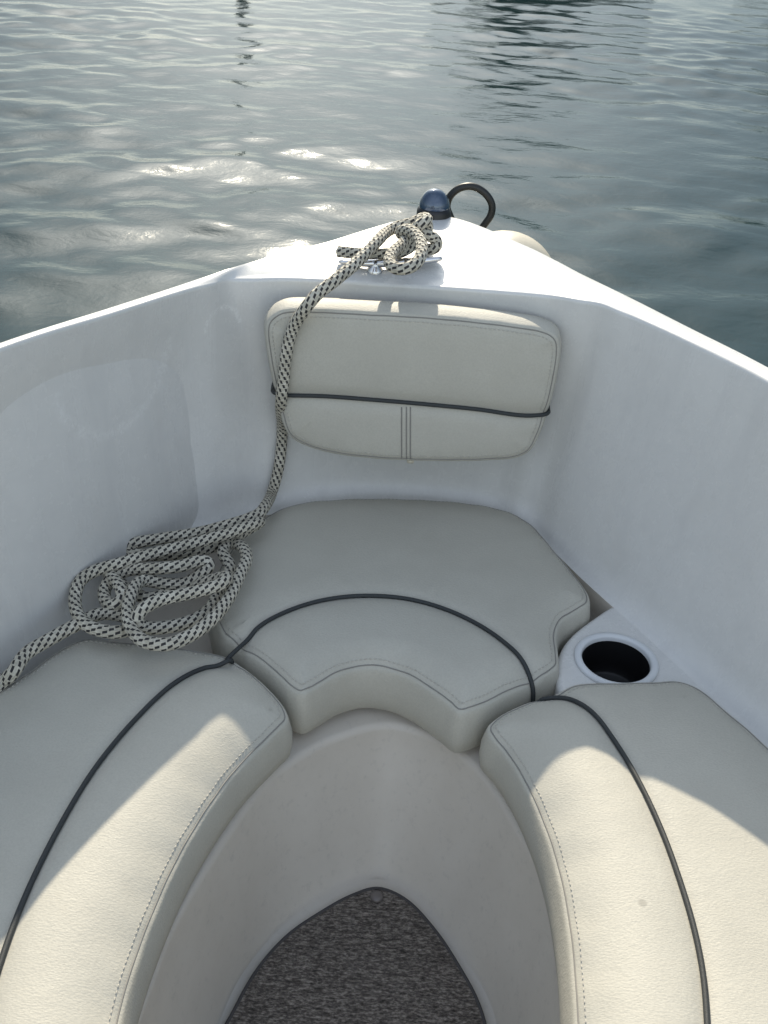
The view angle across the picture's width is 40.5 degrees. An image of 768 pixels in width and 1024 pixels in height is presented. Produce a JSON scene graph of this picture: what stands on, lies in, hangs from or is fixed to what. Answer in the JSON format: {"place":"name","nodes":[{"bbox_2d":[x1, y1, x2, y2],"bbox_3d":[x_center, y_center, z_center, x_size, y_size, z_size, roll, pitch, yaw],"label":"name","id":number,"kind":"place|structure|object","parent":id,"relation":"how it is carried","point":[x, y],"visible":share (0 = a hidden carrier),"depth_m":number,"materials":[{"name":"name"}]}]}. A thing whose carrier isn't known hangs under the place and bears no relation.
{"place":"outdoors","nodes":[
{"label":"outdoors","id":0,"kind":"place"},
{"bbox_2d":[0,0,767,366],"bbox_3d":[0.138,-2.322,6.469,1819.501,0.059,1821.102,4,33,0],"label":"water","id":1,"kind":"structure","parent":0,"point":[156,146],"depth_m":6.44,"materials":[{"name":"grey liquid"}]},
{"bbox_2d":[0,182,767,1023],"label":"motorboat","id":2,"kind":"object","parent":1,"relation":"on","point":[630,486],"visible":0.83,"depth_m":1.34,"materials":[{"name":"grey plastic"}]},
{"bbox_2d":[0,639,292,1023],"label":"seat cushion","id":3,"kind":"object","parent":2,"relation":"on","point":[187,768],"visible":0.94,"depth_m":1.09,"materials":[{"name":"beige leather"}]},
{"bbox_2d":[0,658,233,973],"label":"elastic cord","id":4,"kind":"object","parent":3,"relation":"on","point":[60,824],"visible":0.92,"depth_m":1.07,"materials":[{"name":"black rubber"}]},
{"bbox_2d":[0,212,442,691],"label":"mooring rope","id":5,"kind":"object","parent":2,"relation":"on","point":[189,549],"visible":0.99,"depth_m":1.35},
{"bbox_2d":[225,887,486,1023],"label":"carpet mat","id":6,"kind":"object","parent":2,"relation":"on","point":[375,955],"visible":1,"depth_m":1.23,"materials":[{"name":"grey carpet"}]},
{"bbox_2d":[208,499,589,752],"bbox_3d":[0.023,0.131,1.442,0.526,0.088,0.468,4,33,0],"label":"seat cushion","id":7,"kind":"object","parent":2,"relation":"on","point":[453,683],"visible":0.89,"depth_m":1.36,"materials":[{"name":"beige leather"}]},
{"bbox_2d":[225,594,535,701],"bbox_3d":[-0.003,0.185,1.356,0.390,0.086,0.149,4,33,0],"label":"elastic cord","id":8,"kind":"object","parent":7,"relation":"on","point":[397,597],"visible":0.88,"depth_m":1.35,"materials":[{"name":"black rubber"}]},
{"bbox_2d":[264,297,560,463],"bbox_3d":[0.036,-0.179,1.462,0.410,0.230,0.062,4,33,0],"label":"backrest cushion","id":9,"kind":"object","parent":2,"relation":"attached to","point":[506,361],"visible":0.96,"depth_m":1.43,"materials":[{"name":"beige leather"}]},
{"bbox_2d":[271,381,549,417],"bbox_3d":[0.038,-0.162,1.476,0.400,0.018,0.055,4,33,0],"label":"elastic cord","id":10,"kind":"object","parent":9,"relation":"attached to","point":[417,403],"visible":0.86,"depth_m":1.45,"materials":[{"name":"black rubber"}]},
{"bbox_2d":[493,230,550,257],"bbox_3d":[0.198,-0.376,1.740,0.184,0.184,0.184,4,33,0],"label":"fender","id":11,"kind":"object","parent":2,"relation":"hanging from","point":[525,240],"visible":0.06,"depth_m":1.69,"materials":[{"name":"white plastic"}]},
{"bbox_2d":[479,681,767,1023],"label":"seat cushion","id":12,"kind":"object","parent":2,"relation":"on","point":[558,773],"visible":0.99,"depth_m":1.08,"materials":[{"name":"beige leather"}]},
{"bbox_2d":[537,695,710,1023],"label":"elastic cord","id":13,"kind":"object","parent":12,"relation":"on","point":[696,939],"visible":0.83,"depth_m":1.06,"materials":[{"name":"black rubber"}]}
]}

